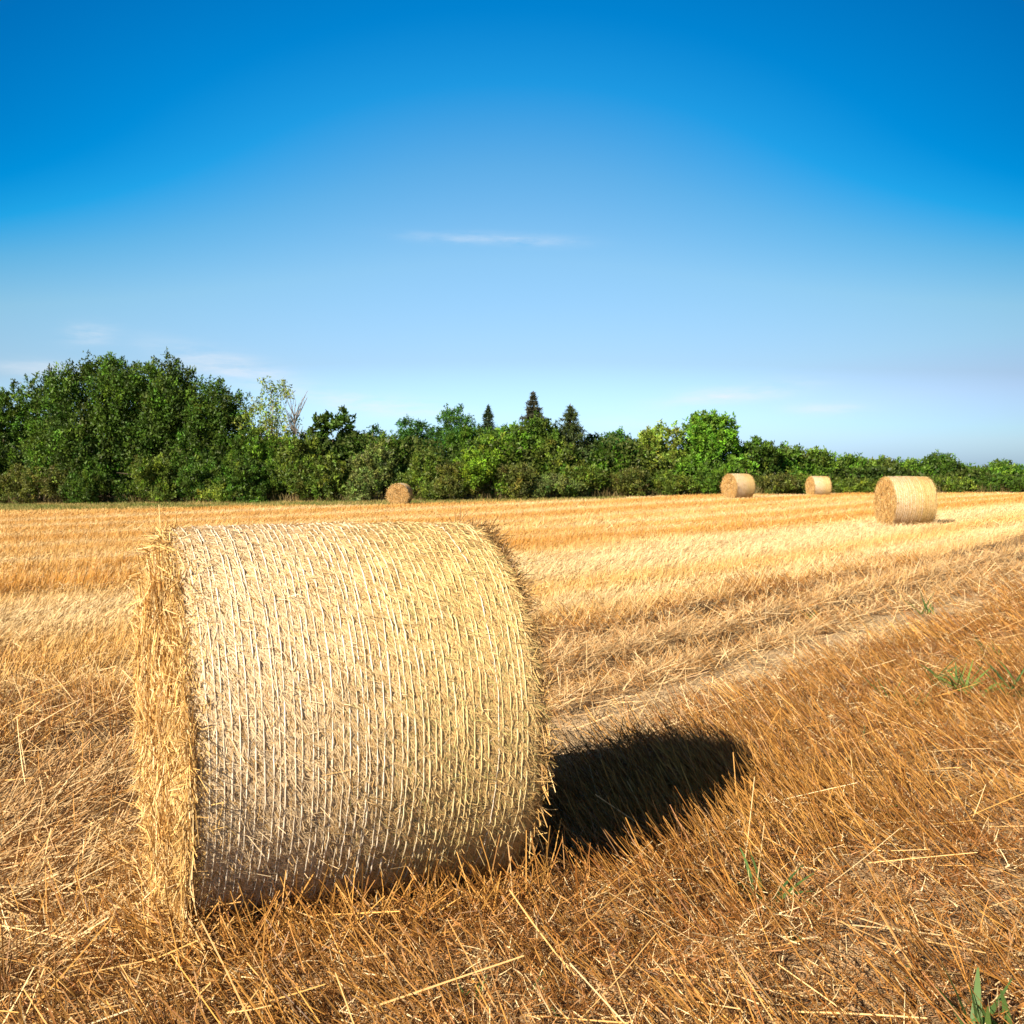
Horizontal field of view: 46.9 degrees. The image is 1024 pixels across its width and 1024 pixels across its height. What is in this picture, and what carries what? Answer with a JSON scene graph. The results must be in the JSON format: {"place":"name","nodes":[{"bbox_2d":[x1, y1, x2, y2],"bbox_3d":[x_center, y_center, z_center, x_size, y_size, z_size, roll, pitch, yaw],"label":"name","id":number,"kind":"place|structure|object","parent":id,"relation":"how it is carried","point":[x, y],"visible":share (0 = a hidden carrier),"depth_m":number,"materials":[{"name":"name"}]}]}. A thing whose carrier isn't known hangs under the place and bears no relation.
{"place":"outdoors","nodes":[
{"label":"outdoors","id":0,"kind":"place"},
{"bbox_2d":[0,493,757,510],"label":"verge grass","id":1,"kind":"structure","parent":0,"point":[47,506],"depth_m":73.79,"materials":[{"name":"green plant"}]},
{"bbox_2d":[0,491,1023,1023],"bbox_3d":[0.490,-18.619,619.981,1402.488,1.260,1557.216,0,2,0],"label":"field","id":2,"kind":"structure","parent":0,"point":[616,709],"depth_m":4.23,"materials":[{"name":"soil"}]},
{"bbox_2d":[0,469,18,502],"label":"shrub","id":3,"kind":"object","parent":2,"relation":"on","point":[5,490],"visible":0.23,"depth_m":89.22,"materials":[{"name":"green plant"}]},
{"bbox_2d":[0,390,45,501],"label":"broadleaf tree","id":4,"kind":"object","parent":2,"relation":"on","point":[4,401],"visible":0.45,"depth_m":91.86,"materials":[{"name":"green plant"}]},
{"bbox_2d":[0,373,54,476],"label":"broadleaf tree","id":5,"kind":"object","parent":2,"relation":"on","point":[14,396],"visible":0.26,"depth_m":92.81,"materials":[{"name":"green plant"}]},
{"bbox_2d":[0,461,89,503],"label":"shrub","id":6,"kind":"object","parent":2,"relation":"on","point":[21,487],"visible":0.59,"depth_m":86.27,"materials":[{"name":"green plant"}]},
{"bbox_2d":[6,413,118,501],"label":"broadleaf tree","id":7,"kind":"object","parent":2,"relation":"on","point":[30,455],"visible":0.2,"depth_m":88.36,"materials":[{"name":"green plant"}]},
{"bbox_2d":[16,349,175,494],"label":"broadleaf tree","id":8,"kind":"object","parent":2,"relation":"on","point":[64,395],"visible":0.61,"depth_m":87.05,"materials":[{"name":"green plant"}]},
{"bbox_2d":[56,466,147,503],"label":"shrub","id":9,"kind":"object","parent":2,"relation":"on","point":[93,482],"visible":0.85,"depth_m":84.47,"materials":[{"name":"green plant"}]},
{"bbox_2d":[122,453,189,501],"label":"shrub","id":10,"kind":"object","parent":2,"relation":"on","point":[147,480],"visible":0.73,"depth_m":82.86,"materials":[{"name":"green plant"}]},
{"bbox_2d":[82,346,233,493],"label":"broadleaf tree","id":11,"kind":"object","parent":2,"relation":"on","point":[165,407],"visible":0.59,"depth_m":86.12,"materials":[{"name":"green plant"}]},
{"bbox_2d":[171,459,235,502],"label":"shrub","id":12,"kind":"object","parent":2,"relation":"on","point":[199,477],"visible":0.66,"depth_m":82.12,"materials":[{"name":"green plant"}]},
{"bbox_2d":[168,381,254,489],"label":"broadleaf tree","id":13,"kind":"object","parent":2,"relation":"on","point":[216,427],"visible":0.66,"depth_m":84.57,"materials":[{"name":"green plant"}]},
{"bbox_2d":[196,481,227,501],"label":"shrub","id":14,"kind":"object","parent":2,"relation":"on","point":[212,495],"visible":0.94,"depth_m":80.82,"materials":[{"name":"green plant"}]},
{"bbox_2d":[219,423,286,496],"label":"broadleaf tree","id":15,"kind":"object","parent":2,"relation":"on","point":[241,446],"visible":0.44,"depth_m":82.14,"materials":[{"name":"green plant"}]},
{"bbox_2d":[220,453,299,501],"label":"shrub","id":16,"kind":"object","parent":2,"relation":"on","point":[238,467],"visible":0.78,"depth_m":79.93,"materials":[{"name":"green plant"}]},
{"bbox_2d":[232,375,303,496],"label":"broadleaf tree","id":17,"kind":"object","parent":2,"relation":"on","point":[269,420],"visible":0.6,"depth_m":83.09,"materials":[{"name":"green plant"}]},
{"bbox_2d":[280,389,307,439],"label":"bare tree","id":18,"kind":"object","parent":2,"relation":"on","point":[294,429],"visible":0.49,"depth_m":83.39,"materials":[{"name":"grey plant"}]},
{"bbox_2d":[270,432,336,500],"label":"broadleaf tree","id":19,"kind":"object","parent":2,"relation":"on","point":[291,454],"visible":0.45,"depth_m":80.28,"materials":[{"name":"green plant"}]},
{"bbox_2d":[277,451,352,501],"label":"shrub","id":20,"kind":"object","parent":2,"relation":"on","point":[327,481],"visible":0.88,"depth_m":78.80,"materials":[{"name":"green plant"}]},
{"bbox_2d":[296,405,357,467],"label":"broadleaf tree","id":21,"kind":"object","parent":2,"relation":"on","point":[322,424],"visible":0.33,"depth_m":82.28,"materials":[{"name":"green plant"}]},
{"bbox_2d":[111,505,564,945],"bbox_3d":[-0.679,0.745,4.295,1.430,1.550,1.550,-1,2,-23],"label":"straw bale","id":22,"kind":"object","parent":2,"relation":"on","point":[338,696],"visible":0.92,"depth_m":3.75,"materials":[{"name":"plant"}]},
{"bbox_2d":[334,429,373,496],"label":"broadleaf tree","id":23,"kind":"object","parent":2,"relation":"on","point":[354,449],"visible":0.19,"depth_m":82.10,"materials":[{"name":"green plant"}]},
{"bbox_2d":[341,442,398,501],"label":"shrub","id":24,"kind":"object","parent":2,"relation":"on","point":[367,480],"visible":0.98,"depth_m":77.32,"materials":[{"name":"green plant"}]},
{"bbox_2d":[361,423,384,498],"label":"broadleaf tree","id":25,"kind":"object","parent":2,"relation":"on","point":[374,429],"visible":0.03,"depth_m":84.92,"materials":[{"name":"green plant"}]},
{"bbox_2d":[362,430,420,496],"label":"broadleaf tree","id":26,"kind":"object","parent":2,"relation":"on","point":[402,460],"visible":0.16,"depth_m":80.48,"materials":[{"name":"green plant"}]},
{"bbox_2d":[385,482,412,504],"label":"straw bale","id":27,"kind":"object","parent":2,"relation":"on","point":[398,493],"visible":0.9,"depth_m":67.16,"materials":[{"name":"plant"}]},
{"bbox_2d":[390,414,443,465],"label":"broadleaf tree","id":28,"kind":"object","parent":2,"relation":"on","point":[412,430],"visible":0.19,"depth_m":82.43,"materials":[{"name":"green plant"}]},
{"bbox_2d":[390,446,447,500],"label":"shrub","id":29,"kind":"object","parent":2,"relation":"on","point":[422,469],"visible":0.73,"depth_m":76.34,"materials":[{"name":"green plant"}]},
{"bbox_2d":[426,403,486,493],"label":"broadleaf tree","id":30,"kind":"object","parent":2,"relation":"on","point":[448,417],"visible":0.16,"depth_m":81.83,"materials":[{"name":"green plant"}]},
{"bbox_2d":[429,459,494,500],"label":"shrub","id":31,"kind":"object","parent":2,"relation":"on","point":[443,485],"visible":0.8,"depth_m":75.06,"materials":[{"name":"green plant"}]},
{"bbox_2d":[442,424,497,497],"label":"broadleaf tree","id":32,"kind":"object","parent":2,"relation":"on","point":[469,436],"visible":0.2,"depth_m":79.79,"materials":[{"name":"green plant"}]},
{"bbox_2d":[458,975,486,1000],"bbox_3d":[-0.105,1.343,3.343,0.080,0.068,0.120,-1,2,-26],"label":"green weed","id":33,"kind":"object","parent":2,"relation":"on","point":[476,995],"visible":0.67,"depth_m":3.34,"materials":[{"name":"green plant"}]},
{"bbox_2d":[448,445,508,499],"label":"shrub","id":34,"kind":"object","parent":2,"relation":"on","point":[476,458],"visible":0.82,"depth_m":75.28,"materials":[{"name":"green plant"}]},
{"bbox_2d":[453,431,517,496],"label":"broadleaf tree","id":35,"kind":"object","parent":2,"relation":"on","point":[486,441],"visible":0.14,"depth_m":78.01,"materials":[{"name":"green plant"}]},
{"bbox_2d":[480,404,495,434],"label":"spruce tree","id":36,"kind":"object","parent":2,"relation":"on","point":[487,419],"visible":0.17,"depth_m":83.30,"materials":[{"name":"green plant"}]},
{"bbox_2d":[0,430,1023,503],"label":"undergrowth","id":37,"kind":"object","parent":2,"relation":"on","point":[858,473],"visible":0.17,"depth_m":80.13,"materials":[{"name":"green plant"}]},
{"bbox_2d":[493,420,531,463],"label":"broadleaf tree","id":38,"kind":"object","parent":2,"relation":"on","point":[502,429],"visible":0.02,"depth_m":80.25,"materials":[{"name":"green plant"}]},
{"bbox_2d":[492,460,541,499],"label":"shrub","id":39,"kind":"object","parent":2,"relation":"on","point":[519,479],"visible":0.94,"depth_m":74.98,"materials":[{"name":"green plant"}]},
{"bbox_2d":[508,391,548,428],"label":"spruce tree","id":40,"kind":"object","parent":2,"relation":"on","point":[533,401],"visible":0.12,"depth_m":82.64,"materials":[{"name":"green plant"}]},
{"bbox_2d":[502,410,560,474],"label":"broadleaf tree","id":41,"kind":"object","parent":2,"relation":"on","point":[528,436],"visible":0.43,"depth_m":78.47,"materials":[{"name":"green plant"}]},
{"bbox_2d":[530,435,584,477],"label":"broadleaf tree","id":42,"kind":"object","parent":2,"relation":"on","point":[562,454],"visible":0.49,"depth_m":77.73,"materials":[{"name":"green plant"}]},
{"bbox_2d":[527,471,588,498],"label":"shrub","id":43,"kind":"object","parent":2,"relation":"on","point":[556,483],"visible":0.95,"depth_m":75.39,"materials":[{"name":"green plant"}]},
{"bbox_2d":[555,403,591,464],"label":"spruce tree","id":44,"kind":"object","parent":2,"relation":"on","point":[571,432],"visible":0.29,"depth_m":79.85,"materials":[{"name":"green plant"}]},
{"bbox_2d":[557,460,611,497],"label":"shrub","id":45,"kind":"object","parent":2,"relation":"on","point":[594,480],"visible":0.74,"depth_m":76.36,"materials":[{"name":"green plant"}]},
{"bbox_2d":[579,432,613,495],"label":"broadleaf tree","id":46,"kind":"object","parent":2,"relation":"on","point":[590,437],"visible":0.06,"depth_m":82.04,"materials":[{"name":"green plant"}]},
{"bbox_2d":[584,446,632,495],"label":"broadleaf tree","id":47,"kind":"object","parent":2,"relation":"on","point":[596,455],"visible":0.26,"depth_m":79.00,"materials":[{"name":"green plant"}]},
{"bbox_2d":[588,426,641,467],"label":"broadleaf tree","id":48,"kind":"object","parent":2,"relation":"on","point":[616,433],"visible":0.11,"depth_m":81.14,"materials":[{"name":"green plant"}]},
{"bbox_2d":[602,465,652,496],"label":"shrub","id":49,"kind":"object","parent":2,"relation":"on","point":[626,480],"visible":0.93,"depth_m":76.44,"materials":[{"name":"green plant"}]},
{"bbox_2d":[630,438,670,480],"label":"broadleaf tree","id":50,"kind":"object","parent":2,"relation":"on","point":[663,445],"visible":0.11,"depth_m":80.46,"materials":[{"name":"green plant"}]},
{"bbox_2d":[636,419,695,492],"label":"broadleaf tree","id":51,"kind":"object","parent":2,"relation":"on","point":[652,440],"visible":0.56,"depth_m":79.76,"materials":[{"name":"green plant"}]},
{"bbox_2d":[647,468,699,495],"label":"shrub","id":52,"kind":"object","parent":2,"relation":"on","point":[670,483],"visible":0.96,"depth_m":76.43,"materials":[{"name":"green plant"}]},
{"bbox_2d":[671,408,760,484],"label":"broadleaf tree","id":53,"kind":"object","parent":2,"relation":"on","point":[712,437],"visible":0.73,"depth_m":79.14,"materials":[{"name":"green plant"}]},
{"bbox_2d":[693,462,746,495],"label":"shrub","id":54,"kind":"object","parent":2,"relation":"on","point":[708,482],"visible":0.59,"depth_m":76.53,"materials":[{"name":"green plant"}]},
{"bbox_2d":[720,473,755,498],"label":"straw bale","id":55,"kind":"object","parent":2,"relation":"on","point":[735,485],"visible":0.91,"depth_m":67.56,"materials":[{"name":"plant"}]},
{"bbox_2d":[736,434,785,475],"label":"broadleaf tree","id":56,"kind":"object","parent":2,"relation":"on","point":[764,455],"visible":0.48,"depth_m":80.26,"materials":[{"name":"green plant"}]},
{"bbox_2d":[722,844,834,914],"bbox_3d":[0.898,1.266,4.068,0.399,0.229,0.375,1,2,29],"label":"green weed","id":57,"kind":"object","parent":2,"relation":"on","point":[784,884],"visible":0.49,"depth_m":4.11,"materials":[{"name":"green plant"}]},
{"bbox_2d":[753,471,804,494],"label":"shrub","id":58,"kind":"object","parent":2,"relation":"on","point":[775,484],"visible":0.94,"depth_m":76.94,"materials":[{"name":"green plant"}]},
{"bbox_2d":[773,440,812,475],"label":"broadleaf tree","id":59,"kind":"object","parent":2,"relation":"on","point":[794,460],"visible":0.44,"depth_m":82.03,"materials":[{"name":"green plant"}]},
{"bbox_2d":[792,471,831,493],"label":"shrub","id":60,"kind":"object","parent":2,"relation":"on","point":[803,477],"visible":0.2,"depth_m":78.37,"materials":[{"name":"green plant"}]},
{"bbox_2d":[804,476,833,495],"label":"straw bale","id":61,"kind":"object","parent":2,"relation":"on","point":[818,485],"visible":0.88,"depth_m":73.82,"materials":[{"name":"plant"}]},
{"bbox_2d":[805,445,848,481],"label":"broadleaf tree","id":62,"kind":"object","parent":2,"relation":"on","point":[821,461],"visible":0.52,"depth_m":82.69,"materials":[{"name":"green plant"}]},
{"bbox_2d":[830,476,877,493],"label":"shrub","id":63,"kind":"object","parent":2,"relation":"on","point":[856,484],"visible":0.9,"depth_m":79.30,"materials":[{"name":"green plant"}]},
{"bbox_2d":[834,451,877,479],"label":"broadleaf tree","id":64,"kind":"object","parent":2,"relation":"on","point":[851,460],"visible":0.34,"depth_m":83.58,"materials":[{"name":"green plant"}]},
{"bbox_2d":[867,454,905,480],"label":"broadleaf tree","id":65,"kind":"object","parent":2,"relation":"on","point":[882,460],"visible":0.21,"depth_m":84.40,"materials":[{"name":"green plant"}]},
{"bbox_2d":[861,674,911,702],"bbox_3d":[2.499,1.155,7.739,0.353,0.200,0.305,-1,2,-25],"label":"green weed","id":66,"kind":"object","parent":2,"relation":"on","point":[883,688],"visible":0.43,"depth_m":7.75,"materials":[{"name":"green plant"}]},
{"bbox_2d":[872,476,939,525],"bbox_3d":[11.230,-0.260,33.788,1.535,1.603,1.687,0,2,-7],"label":"straw bale","id":67,"kind":"object","parent":2,"relation":"on","point":[905,500],"visible":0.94,"depth_m":33.23,"materials":[{"name":"plant"}]},
{"bbox_2d":[895,456,937,478],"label":"broadleaf tree","id":68,"kind":"object","parent":2,"relation":"on","point":[917,466],"visible":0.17,"depth_m":85.38,"materials":[{"name":"green plant"}]},
{"bbox_2d":[902,692,930,713],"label":"green weed","id":69,"kind":"object","parent":2,"relation":"on","point":[915,702],"visible":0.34,"depth_m":7.45,"materials":[{"name":"green plant"}]},
{"bbox_2d":[906,591,933,614],"bbox_3d":[4.218,0.934,12.273,0.344,0.258,0.225,0,2,9],"label":"green weed","id":70,"kind":"object","parent":2,"relation":"on","point":[925,607],"visible":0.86,"depth_m":12.23,"materials":[{"name":"green plant"}]},
{"bbox_2d":[918,657,964,683],"bbox_3d":[2.983,1.108,8.197,0.327,0.201,0.374,1,2,17],"label":"green weed","id":71,"kind":"object","parent":2,"relation":"on","point":[941,682],"visible":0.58,"depth_m":8.21,"materials":[{"name":"green plant"}]},
{"bbox_2d":[920,449,966,477],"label":"broadleaf tree","id":72,"kind":"object","parent":2,"relation":"on","point":[945,463],"visible":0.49,"depth_m":86.04,"materials":[{"name":"green plant"}]},
{"bbox_2d":[929,473,977,492],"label":"shrub","id":73,"kind":"object","parent":2,"relation":"on","point":[956,484],"visible":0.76,"depth_m":82.20,"materials":[{"name":"green plant"}]},
{"bbox_2d":[926,661,1020,698],"bbox_3d":[3.055,1.111,7.864,0.588,0.253,0.467,0,2,0],"label":"green weed","id":74,"kind":"object","parent":2,"relation":"on","point":[961,678],"visible":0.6,"depth_m":7.86,"materials":[{"name":"green plant"}]},
{"bbox_2d":[950,1003,1001,1019],"bbox_3d":[1.240,1.343,3.171,0.142,0.068,0.109,-1,2,-15],"label":"green weed","id":75,"kind":"object","parent":2,"relation":"on","point":[961,1009],"visible":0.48,"depth_m":3.17,"materials":[{"name":"green plant"}]},
{"bbox_2d":[963,463,993,481],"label":"broadleaf tree","id":76,"kind":"object","parent":2,"relation":"on","point":[985,470],"visible":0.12,"depth_m":86.76,"materials":[{"name":"green plant"}]},
{"bbox_2d":[934,962,1023,1023],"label":"green weed","id":77,"kind":"object","parent":2,"relation":"on","point":[986,1019],"visible":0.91,"depth_m":3.15,"materials":[{"name":"green plant"}]},
{"bbox_2d":[972,635,1016,656],"bbox_3d":[3.869,1.084,9.402,0.346,0.213,0.434,-2,2,-39],"label":"green weed","id":78,"kind":"object","parent":2,"relation":"on","point":[989,647],"visible":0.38,"depth_m":9.42,"materials":[{"name":"green plant"}]},
{"bbox_2d":[970,471,1023,492],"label":"shrub","id":79,"kind":"object","parent":2,"relation":"on","point":[999,480],"visible":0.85,"depth_m":83.99,"materials":[{"name":"green plant"}]},
{"bbox_2d":[976,644,1023,699],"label":"green weed","id":80,"kind":"object","parent":2,"relation":"on","point":[1001,678],"visible":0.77,"depth_m":7.77,"materials":[{"name":"green plant"}]},
{"bbox_2d":[981,458,1023,477],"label":"broadleaf tree","id":81,"kind":"object","parent":2,"relation":"on","point":[1006,467],"visible":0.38,"depth_m":87.69,"materials":[{"name":"green plant"}]},
{"bbox_2d":[0,0,1023,467],"label":"sky","id":82,"kind":"structure","parent":0,"point":[803,220],"materials":[{"name":"blue"}]}
]}

